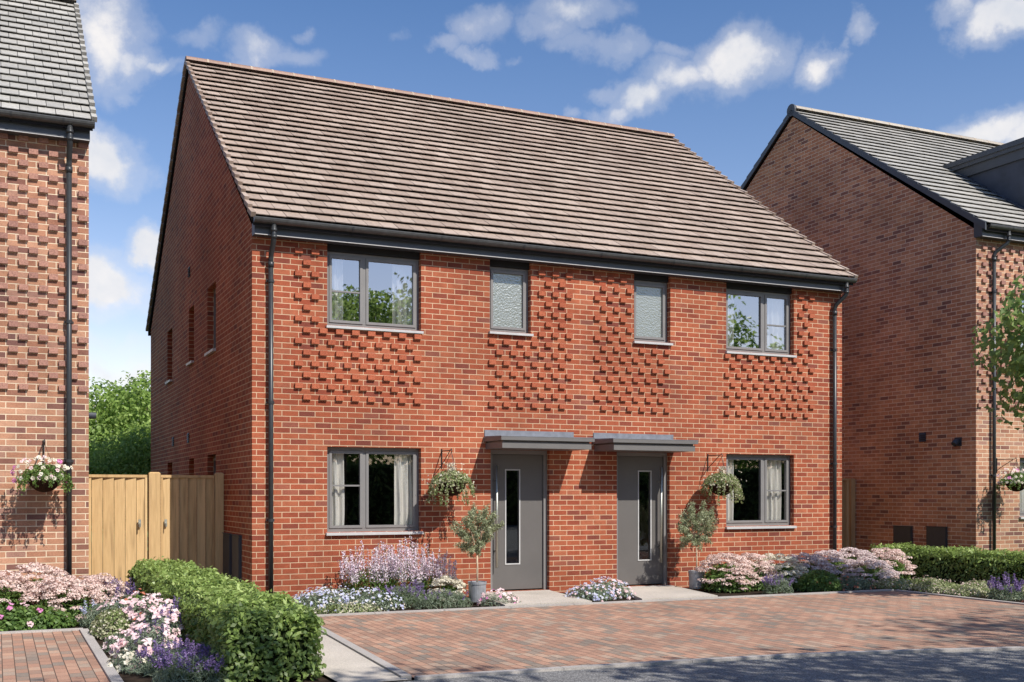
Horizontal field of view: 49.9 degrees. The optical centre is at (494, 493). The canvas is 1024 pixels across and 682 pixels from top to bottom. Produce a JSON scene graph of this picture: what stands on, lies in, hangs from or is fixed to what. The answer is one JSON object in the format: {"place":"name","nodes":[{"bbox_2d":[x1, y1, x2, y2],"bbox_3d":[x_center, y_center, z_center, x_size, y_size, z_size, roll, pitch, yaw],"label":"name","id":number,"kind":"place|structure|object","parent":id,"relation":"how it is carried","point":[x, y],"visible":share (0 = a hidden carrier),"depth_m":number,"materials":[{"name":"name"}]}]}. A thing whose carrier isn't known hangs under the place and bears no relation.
{"place":"outdoors","nodes":[
{"label":"outdoors","id":0,"kind":"place"},
{"bbox_2d":[0,630,109,681],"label":"driveway","id":1,"kind":"structure","parent":0,"point":[63,656],"depth_m":9.61,"materials":[{"name":"red brick"}]},
{"bbox_2d":[91,513,147,574],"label":"garden","id":2,"kind":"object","parent":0,"point":[91,549],"depth_m":29.40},
{"bbox_2d":[89,370,150,474],"bbox_3d":[-9.507,-0.971,29.503,5.168,4.941,4.140,0,0,-24],"label":"garden tree","id":3,"kind":"object","parent":2,"relation":"on","point":[127,405],"visible":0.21,"depth_m":28.46,"materials":[{"name":"green plant"}]},
{"bbox_2d":[89,421,150,531],"bbox_3d":[-8.772,-0.146,25.922,3.469,3.300,2.500,0,0,-24],"label":"garden shrub","id":4,"kind":"object","parent":2,"relation":"on","point":[121,460],"visible":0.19,"depth_m":25.53,"materials":[{"name":"green plant"}]},
{"bbox_2d":[842,478,854,557],"bbox_3d":[5.979,0.570,21.955,3.050,1.760,0.120,0,0,-24],"label":"timber fence","id":5,"kind":"object","parent":2,"relation":"on","point":[848,512],"visible":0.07,"depth_m":22.51,"materials":[{"name":"brown wood"}]},
{"bbox_2d":[317,635,407,681],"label":"path","id":6,"kind":"structure","parent":0,"point":[343,663],"depth_m":9.21,"materials":[{"name":"concrete"}]},
{"bbox_2d":[0,576,1023,681],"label":"planting bed soil","id":7,"kind":"structure","parent":0,"point":[131,677],"depth_m":14.20,"materials":[{"name":"brown soil"}]},
{"bbox_2d":[0,570,44,620],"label":"sedum plant","id":8,"kind":"object","parent":7,"relation":"on","point":[7,596],"visible":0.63,"depth_m":12.24,"materials":[{"name":"pink plant"}]},
{"bbox_2d":[0,562,75,612],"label":"sedum plant","id":9,"kind":"object","parent":7,"relation":"on","point":[30,567],"visible":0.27,"depth_m":12.68,"materials":[{"name":"pink plant"}]},
{"bbox_2d":[0,602,77,630],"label":"garden bush","id":10,"kind":"object","parent":7,"relation":"on","point":[25,617],"visible":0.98,"depth_m":11.77,"materials":[{"name":"green plant"}]},
{"bbox_2d":[22,575,107,624],"bbox_3d":[-4.865,1.200,12.435,0.919,0.563,0.929,0,0,-24],"label":"sedum plant","id":11,"kind":"object","parent":7,"relation":"on","point":[66,598],"visible":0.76,"depth_m":12.25,"materials":[{"name":"pink plant"}]},
{"bbox_2d":[69,573,129,614],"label":"sedum plant","id":12,"kind":"object","parent":7,"relation":"on","point":[100,580],"visible":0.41,"depth_m":12.98,"materials":[{"name":"pink plant"}]},
{"bbox_2d":[78,599,123,627],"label":"lavender plant","id":13,"kind":"object","parent":7,"relation":"on","point":[88,616],"visible":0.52,"depth_m":12.06,"materials":[{"name":"green plant"}]},
{"bbox_2d":[79,628,123,681],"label":"kerb","id":14,"kind":"structure","parent":7,"relation":"on","point":[112,674],"depth_m":9.67,"materials":[{"name":"concrete"}]},
{"bbox_2d":[86,603,133,639],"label":"variegated plant","id":15,"kind":"object","parent":7,"relation":"on","point":[100,623],"visible":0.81,"depth_m":11.10,"materials":[{"name":"green plant"}]},
{"bbox_2d":[99,628,135,653],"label":"dianthus plant","id":16,"kind":"object","parent":7,"relation":"on","point":[112,644],"visible":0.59,"depth_m":10.15,"materials":[{"name":"pink plant"}]},
{"bbox_2d":[96,594,142,631],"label":"rose bush","id":17,"kind":"object","parent":7,"relation":"on","point":[122,602],"visible":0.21,"depth_m":11.79,"materials":[{"name":"plant"}]},
{"bbox_2d":[100,576,141,602],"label":"lavender plant","id":18,"kind":"object","parent":7,"relation":"on","point":[126,590],"visible":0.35,"depth_m":13.11,"materials":[{"name":"purple plant"}]},
{"bbox_2d":[107,577,136,598],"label":"lavender plant","id":19,"kind":"object","parent":7,"relation":"on","point":[128,583],"visible":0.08,"depth_m":13.99,"materials":[{"name":"purple plant"}]},
{"bbox_2d":[107,646,156,674],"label":"daisy plant","id":20,"kind":"object","parent":7,"relation":"on","point":[125,659],"visible":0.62,"depth_m":9.02,"materials":[{"name":"grey plant"}]},
{"bbox_2d":[120,588,147,608],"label":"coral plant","id":21,"kind":"object","parent":7,"relation":"on","point":[134,596],"visible":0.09,"depth_m":12.31,"materials":[{"name":"green plant"}]},
{"bbox_2d":[122,591,160,631],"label":"rose bush","id":22,"kind":"object","parent":7,"relation":"on","point":[131,608],"visible":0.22,"depth_m":11.25,"materials":[{"name":"pink plant"}]},
{"bbox_2d":[112,622,181,670],"bbox_3d":[-2.943,1.284,9.359,0.588,0.402,0.641,0,0,-24],"label":"rose bush","id":23,"kind":"object","parent":7,"relation":"on","point":[141,643],"visible":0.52,"depth_m":9.27,"materials":[{"name":"pink plant"}]},
{"bbox_2d":[133,619,168,648],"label":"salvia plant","id":24,"kind":"object","parent":7,"relation":"on","point":[155,624],"visible":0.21,"depth_m":9.70,"materials":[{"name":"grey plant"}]},
{"bbox_2d":[130,595,173,635],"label":"rose bush","id":25,"kind":"object","parent":7,"relation":"on","point":[151,610],"visible":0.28,"depth_m":10.59,"materials":[{"name":"pink plant"}]},
{"bbox_2d":[148,472,160,561],"bbox_3d":[-4.900,0.595,15.823,0.162,1.810,0.102,0,0,-24],"label":"gate post","id":26,"kind":"object","parent":7,"relation":"on","point":[154,514],"visible":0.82,"depth_m":15.78,"materials":[{"name":"brown wood"}]},
{"bbox_2d":[89,474,146,586],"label":"garden gate","id":27,"kind":"structure","parent":26,"relation":"attached to","point":[119,526],"depth_m":15.63,"materials":[{"name":"wood"}]},
{"bbox_2d":[140,608,192,646],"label":"rose bush","id":28,"kind":"object","parent":7,"relation":"on","point":[176,630],"visible":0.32,"depth_m":9.85,"materials":[{"name":"pink plant"}]},
{"bbox_2d":[154,596,188,637],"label":"flowers","id":29,"kind":"object","parent":7,"relation":"on","point":[175,606],"visible":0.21,"depth_m":10.29,"materials":[{"name":"purple plant"}]},
{"bbox_2d":[135,637,215,677],"bbox_3d":[-2.608,1.339,8.982,0.643,0.314,0.783,0,0,-24],"label":"lavender plant","id":30,"kind":"object","parent":7,"relation":"on","point":[175,650],"visible":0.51,"depth_m":8.90,"materials":[{"name":"purple plant"}]},
{"bbox_2d":[152,643,236,681],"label":"lavender plant","id":31,"kind":"object","parent":7,"relation":"on","point":[186,664],"visible":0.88,"depth_m":8.32,"materials":[{"name":"purple plant"}]},
{"bbox_2d":[214,473,223,573],"bbox_3d":[-4.067,0.595,16.201,0.122,1.810,0.102,0,0,-24],"label":"gate post","id":32,"kind":"object","parent":7,"relation":"on","point":[218,514],"visible":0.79,"depth_m":16.16,"materials":[{"name":"brown wood"}]},
{"bbox_2d":[161,475,213,568],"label":"garden gate","id":33,"kind":"structure","parent":32,"relation":"attached to","point":[187,517],"depth_m":16.04,"materials":[{"name":"wood"}]},
{"bbox_2d":[125,556,326,681],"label":"clipped hedge","id":34,"kind":"object","parent":7,"relation":"on","point":[253,630],"visible":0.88,"depth_m":8.64,"materials":[{"name":"green plant"}]},
{"bbox_2d":[291,588,351,611],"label":"bellflower plant","id":35,"kind":"object","parent":7,"relation":"on","point":[318,598],"visible":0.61,"depth_m":13.61,"materials":[{"name":"grey plant"}]},
{"bbox_2d":[295,585,369,606],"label":"bellflower plant","id":36,"kind":"object","parent":7,"relation":"on","point":[334,589],"visible":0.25,"depth_m":14.32,"materials":[{"name":"purple plant"}]},
{"bbox_2d":[314,600,385,613],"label":"variegated plant","id":37,"kind":"object","parent":7,"relation":"on","point":[350,609],"visible":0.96,"depth_m":13.34,"materials":[{"name":"green plant"}]},
{"bbox_2d":[321,626,411,680],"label":"kerb","id":38,"kind":"structure","parent":7,"relation":"on","point":[395,670],"depth_m":9.67,"materials":[{"name":"concrete"}]},
{"bbox_2d":[337,540,399,603],"bbox_3d":[-1.690,1.051,14.729,0.870,0.861,0.706,0,0,-24],"label":"salvia plant","id":39,"kind":"object","parent":7,"relation":"on","point":[354,579],"visible":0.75,"depth_m":14.62,"materials":[{"name":"purple plant"}]},
{"bbox_2d":[335,587,405,611],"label":"bellflower plant","id":40,"kind":"object","parent":7,"relation":"on","point":[373,597],"visible":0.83,"depth_m":13.77,"materials":[{"name":"grey plant"}]},
{"bbox_2d":[370,536,430,599],"bbox_3d":[-1.267,1.010,14.857,0.900,0.944,0.724,0,0,-24],"label":"salvia plant","id":41,"kind":"object","parent":7,"relation":"on","point":[403,575],"visible":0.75,"depth_m":14.73,"materials":[{"name":"purple plant"}]},
{"bbox_2d":[377,579,426,609],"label":"lavender plant","id":42,"kind":"object","parent":7,"relation":"on","point":[410,591],"visible":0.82,"depth_m":14.05,"materials":[{"name":"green plant"}]},
{"bbox_2d":[406,544,456,600],"bbox_3d":[-0.855,1.082,14.930,0.698,0.799,0.649,0,0,1],"label":"salvia plant","id":43,"kind":"object","parent":7,"relation":"on","point":[438,569],"visible":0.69,"depth_m":14.76,"materials":[{"name":"purple plant"}]},
{"bbox_2d":[413,587,473,609],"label":"lavender plant","id":44,"kind":"object","parent":7,"relation":"on","point":[444,593],"visible":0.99,"depth_m":13.99,"materials":[{"name":"green plant"}]},
{"bbox_2d":[427,575,466,604],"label":"sedum plant","id":45,"kind":"object","parent":7,"relation":"on","point":[444,580],"visible":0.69,"depth_m":14.57,"materials":[{"name":"white plant"}]},
{"bbox_2d":[468,581,486,602],"bbox_3d":[-0.235,1.302,14.598,0.252,0.273,0.252,0,0,-24],"label":"plant pot","id":46,"kind":"object","parent":7,"relation":"on","point":[476,589],"visible":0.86,"depth_m":14.50,"materials":[{"name":"metal"}]},
{"bbox_2d":[448,503,504,581],"bbox_3d":[-0.245,0.670,14.569,0.687,1.121,0.645,0,0,-24],"label":"olive tree","id":47,"kind":"object","parent":46,"relation":"in","point":[481,538],"visible":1,"depth_m":14.50,"materials":[{"name":"green plant"}]},
{"bbox_2d":[477,587,521,606],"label":"dianthus plant","id":48,"kind":"object","parent":7,"relation":"on","point":[509,598],"visible":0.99,"depth_m":14.28,"materials":[{"name":"pink plant"}]},
{"bbox_2d":[565,582,616,601],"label":"bellflower plant","id":49,"kind":"object","parent":7,"relation":"on","point":[586,588],"visible":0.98,"depth_m":15.04,"materials":[{"name":"grey plant"}]},
{"bbox_2d":[317,589,893,616],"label":"kerb","id":50,"kind":"structure","parent":7,"relation":"on","point":[473,608],"depth_m":14.40,"materials":[{"name":"concrete"}]},
{"bbox_2d":[581,576,635,599],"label":"bellflower plant","id":51,"kind":"object","parent":7,"relation":"on","point":[613,587],"visible":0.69,"depth_m":15.37,"materials":[{"name":"grey plant"}]},
{"bbox_2d":[688,570,704,588],"bbox_3d":[3.053,1.302,16.646,0.252,0.273,0.252,0,0,-24],"label":"plant pot","id":52,"kind":"object","parent":7,"relation":"on","point":[694,575],"visible":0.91,"depth_m":16.55,"materials":[{"name":"metal"}]},
{"bbox_2d":[675,500,717,570],"bbox_3d":[3.067,0.661,16.634,0.671,1.139,0.718,0,0,-5],"label":"olive tree","id":53,"kind":"object","parent":52,"relation":"in","point":[706,519],"visible":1,"depth_m":16.57,"materials":[{"name":"green plant"}]},
{"bbox_2d":[695,552,758,592],"bbox_3d":[3.473,1.181,16.565,0.954,0.600,0.960,0,0,39],"label":"sedum plant","id":54,"kind":"object","parent":7,"relation":"on","point":[715,579],"visible":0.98,"depth_m":16.34,"materials":[{"name":"pink plant"}]},
{"bbox_2d":[725,552,778,590],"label":"sedum plant","id":55,"kind":"object","parent":7,"relation":"on","point":[760,584],"visible":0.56,"depth_m":16.63,"materials":[{"name":"pink plant"}]},
{"bbox_2d":[761,572,794,593],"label":"lavender plant","id":56,"kind":"object","parent":7,"relation":"on","point":[776,580],"visible":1,"depth_m":16.01,"materials":[{"name":"green plant"}]},
{"bbox_2d":[751,553,808,589],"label":"sedum plant","id":57,"kind":"object","parent":7,"relation":"on","point":[787,571],"visible":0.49,"depth_m":16.84,"materials":[{"name":"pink plant"}]},
{"bbox_2d":[778,552,835,584],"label":"sedum plant","id":58,"kind":"object","parent":7,"relation":"on","point":[812,559],"visible":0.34,"depth_m":17.43,"materials":[{"name":"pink plant"}]},
{"bbox_2d":[794,569,841,591],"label":"garden bush","id":59,"kind":"object","parent":7,"relation":"on","point":[827,580],"visible":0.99,"depth_m":16.45,"materials":[{"name":"green plant"}]},
{"bbox_2d":[804,549,858,583],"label":"sedum plant","id":60,"kind":"object","parent":7,"relation":"on","point":[835,561],"visible":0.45,"depth_m":17.75,"materials":[{"name":"pink plant"}]},
{"bbox_2d":[830,547,876,576],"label":"sedum plant","id":61,"kind":"object","parent":7,"relation":"on","point":[856,553],"visible":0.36,"depth_m":18.23,"materials":[{"name":"pink plant"}]},
{"bbox_2d":[832,573,875,590],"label":"shrub","id":62,"kind":"object","parent":7,"relation":"on","point":[858,583],"visible":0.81,"depth_m":16.66,"materials":[{"name":"green plant"}]},
{"bbox_2d":[843,557,899,585],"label":"sedum plant","id":63,"kind":"object","parent":7,"relation":"on","point":[870,572],"visible":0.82,"depth_m":17.46,"materials":[{"name":"pink plant"}]},
{"bbox_2d":[868,547,915,579],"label":"sedum plant","id":64,"kind":"object","parent":7,"relation":"on","point":[894,562],"visible":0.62,"depth_m":18.23,"materials":[{"name":"pink plant"}]},
{"bbox_2d":[872,576,916,589],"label":"groundcover plant","id":65,"kind":"object","parent":7,"relation":"on","point":[887,582],"visible":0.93,"depth_m":16.82,"materials":[{"name":"green plant"}]},
{"bbox_2d":[906,575,950,589],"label":"groundcover plant","id":66,"kind":"object","parent":7,"relation":"on","point":[917,581],"visible":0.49,"depth_m":16.90,"materials":[{"name":"green plant"}]},
{"bbox_2d":[910,580,963,593],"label":"groundcover plant","id":67,"kind":"object","parent":7,"relation":"on","point":[950,585],"visible":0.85,"depth_m":16.26,"materials":[{"name":"green plant"}]},
{"bbox_2d":[869,542,1023,584],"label":"clipped hedge","id":68,"kind":"object","parent":7,"relation":"on","point":[954,563],"visible":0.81,"depth_m":17.90,"materials":[{"name":"green plant"}]},
{"bbox_2d":[894,590,1023,604],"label":"kerb","id":69,"kind":"structure","parent":7,"relation":"on","point":[1000,601],"depth_m":15.26,"materials":[{"name":"concrete"}]},
{"bbox_2d":[943,582,1001,597],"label":"groundcover plant","id":70,"kind":"object","parent":7,"relation":"on","point":[969,588],"visible":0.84,"depth_m":15.58,"materials":[{"name":"green plant"}]},
{"bbox_2d":[957,579,1000,592],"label":"groundcover plant","id":71,"kind":"object","parent":7,"relation":"on","point":[980,583],"visible":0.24,"depth_m":16.36,"materials":[{"name":"green plant"}]},
{"bbox_2d":[970,274,1023,429],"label":"sapling","id":72,"kind":"object","parent":7,"relation":"on","point":[1015,340],"visible":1,"depth_m":14.71,"materials":[{"name":"green plant"}]},
{"bbox_2d":[987,571,1023,600],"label":"salvia plant","id":73,"kind":"object","parent":7,"relation":"on","point":[996,591],"visible":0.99,"depth_m":15.07,"materials":[{"name":"purple plant"}]},
{"bbox_2d":[1002,584,1023,596],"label":"groundcover plant","id":74,"kind":"object","parent":7,"relation":"on","point":[1017,586],"visible":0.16,"depth_m":15.70,"materials":[{"name":"green plant"}]},
{"bbox_2d":[486,590,591,605],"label":"front path","id":75,"kind":"structure","parent":0,"point":[539,597],"depth_m":14.91,"materials":[{"name":"concrete"}]},
{"bbox_2d":[76,0,1023,421],"label":"sky","id":76,"kind":"structure","parent":0,"point":[721,77],"materials":[{"name":"blue"}]},
{"bbox_2d":[617,585,717,599],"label":"front path","id":77,"kind":"structure","parent":0,"point":[658,592],"depth_m":15.66,"materials":[{"name":"concrete"}]},
{"bbox_2d":[320,591,1023,677],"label":"driveway","id":78,"kind":"structure","parent":0,"point":[413,644],"depth_m":11.65,"materials":[{"name":"red brick"}]},
{"bbox_2d":[400,650,1023,681],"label":"road","id":79,"kind":"structure","parent":0,"point":[989,666],"depth_m":8.99,"materials":[{"name":"grey asphalt"}]},
{"bbox_2d":[414,646,1023,679],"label":"kerb","id":80,"kind":"structure","parent":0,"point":[558,668],"depth_m":9.49,"materials":[{"name":"concrete"}]},
{"label":"ground","id":81,"kind":"structure","parent":0,"visible":0},
{"bbox_2d":[0,628,82,633],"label":"kerb","id":82,"kind":"structure","parent":81,"relation":"on","point":[36,631],"depth_m":11.51,"materials":[{"name":"concrete"}]},
{"bbox_2d":[0,0,96,584],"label":"brick house","id":83,"kind":"structure","parent":81,"relation":"on","point":[48,117],"depth_m":13.41,"materials":[{"name":"brown brick"}]},
{"bbox_2d":[10,445,75,494],"bbox_3d":[-5.352,-0.284,13.039,0.725,0.613,0.692,0,0,-24],"label":"hanging basket","id":84,"kind":"object","parent":83,"relation":"hanging from","point":[43,480],"visible":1,"depth_m":12.93,"materials":[{"name":"white metal"}]},
{"bbox_2d":[145,56,857,602],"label":"semi detached house","id":85,"kind":"structure","parent":81,"relation":"on","point":[579,352],"depth_m":16.70,"materials":[{"name":"red brick"}]},
{"bbox_2d":[186,360,193,365],"bbox_3d":[-5.201,-2.240,18.936,0.150,0.041,0.580,0,0,-24],"label":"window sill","id":86,"kind":"structure","parent":85,"relation":"in","point":[191,362],"depth_m":18.80,"materials":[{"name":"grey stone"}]},
{"bbox_2d":[204,288,215,356],"bbox_3d":[-4.369,-2.713,17.172,0.210,1.067,0.760,0,0,-24],"label":"window","id":87,"kind":"structure","parent":85,"relation":"in","point":[212,350],"depth_m":17.45,"materials":[{"name":"grey glass"}]},
{"bbox_2d":[214,455,215,473],"bbox_3d":[-4.307,-0.034,17.201,0.072,1.145,0.732,0,0,-24],"label":"window","id":88,"kind":"structure","parent":85,"relation":"in","point":[214,455],"depth_m":17.45,"materials":[{"name":"grey glass"}]},
{"bbox_2d":[326,447,423,535],"bbox_3d":[-1.685,-0.033,15.200,1.390,1.197,0.273,0,0,-24],"label":"window","id":89,"kind":"structure","parent":85,"relation":"in","point":[406,490],"depth_m":15.16,"materials":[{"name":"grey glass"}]},
{"bbox_2d":[326,244,423,333],"bbox_3d":[-1.685,-2.810,15.200,1.390,1.151,0.273,0,0,-24],"label":"window","id":90,"kind":"structure","parent":85,"relation":"in","point":[405,264],"depth_m":15.16,"materials":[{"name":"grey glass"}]},
{"bbox_2d":[422,453,474,505],"bbox_3d":[-0.611,-0.196,15.184,0.678,0.751,0.691,0,0,41],"label":"hanging basket","id":91,"kind":"object","parent":85,"relation":"hanging from","point":[451,481],"visible":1,"depth_m":15.04,"materials":[{"name":"green metal"}]},
{"bbox_2d":[489,259,533,336],"bbox_3d":[0.206,-2.843,16.016,0.698,1.086,0.200,0,0,-24],"label":"window","id":92,"kind":"structure","parent":85,"relation":"in","point":[508,279],"depth_m":16.06,"materials":[{"name":"grey glass"}]},
{"bbox_2d":[492,454,541,591],"bbox_3d":[0.344,0.438,16.095,0.944,2.015,0.190,0,0,-24],"label":"front door","id":93,"kind":"structure","parent":85,"relation":"in","point":[527,573],"depth_m":16.15,"materials":[{"name":"paint"}]},
{"bbox_2d":[618,456,663,586],"bbox_3d":[2.257,0.438,16.961,0.944,2.015,0.190,0,0,-24],"label":"front door","id":94,"kind":"structure","parent":85,"relation":"in","point":[632,570],"depth_m":16.97,"materials":[{"name":"paint"}]},
{"bbox_2d":[633,273,672,345],"bbox_3d":[2.408,-2.843,17.013,0.698,1.086,0.200,0,0,-24],"label":"window","id":95,"kind":"structure","parent":85,"relation":"in","point":[650,291],"depth_m":17.07,"materials":[{"name":"grey glass"}]},
{"bbox_2d":[699,457,746,505],"bbox_3d":[3.516,-0.193,17.048,0.763,0.756,0.697,0,0,-24],"label":"hanging basket","id":96,"kind":"object","parent":85,"relation":"hanging from","point":[720,487],"visible":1,"depth_m":16.91,"materials":[{"name":"green metal"}]},
{"bbox_2d":[725,454,796,528],"bbox_3d":[4.269,-0.033,17.895,1.390,1.197,0.273,0,0,-24],"label":"window","id":97,"kind":"structure","parent":85,"relation":"in","point":[770,492],"depth_m":18.00,"materials":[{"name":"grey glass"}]},
{"bbox_2d":[725,282,796,357],"bbox_3d":[4.269,-2.810,17.895,1.390,1.151,0.273,0,0,-24],"label":"window","id":98,"kind":"structure","parent":85,"relation":"in","point":[771,298],"depth_m":17.96,"materials":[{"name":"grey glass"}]},
{"bbox_2d":[741,104,1023,555],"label":"brick house","id":99,"kind":"structure","parent":81,"relation":"on","point":[919,232],"depth_m":21.44,"materials":[{"name":"brown brick"}]},
{"bbox_2d":[996,460,1023,491],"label":"hanging basket","id":100,"kind":"object","parent":99,"relation":"hanging from","point":[1014,481],"visible":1,"depth_m":19.50,"materials":[{"name":"green metal"}]},
{"bbox_2d":[1019,458,1023,518],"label":"window","id":101,"kind":"structure","parent":99,"relation":"in","point":[1021,459],"depth_m":20.51,"materials":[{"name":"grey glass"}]}
]}

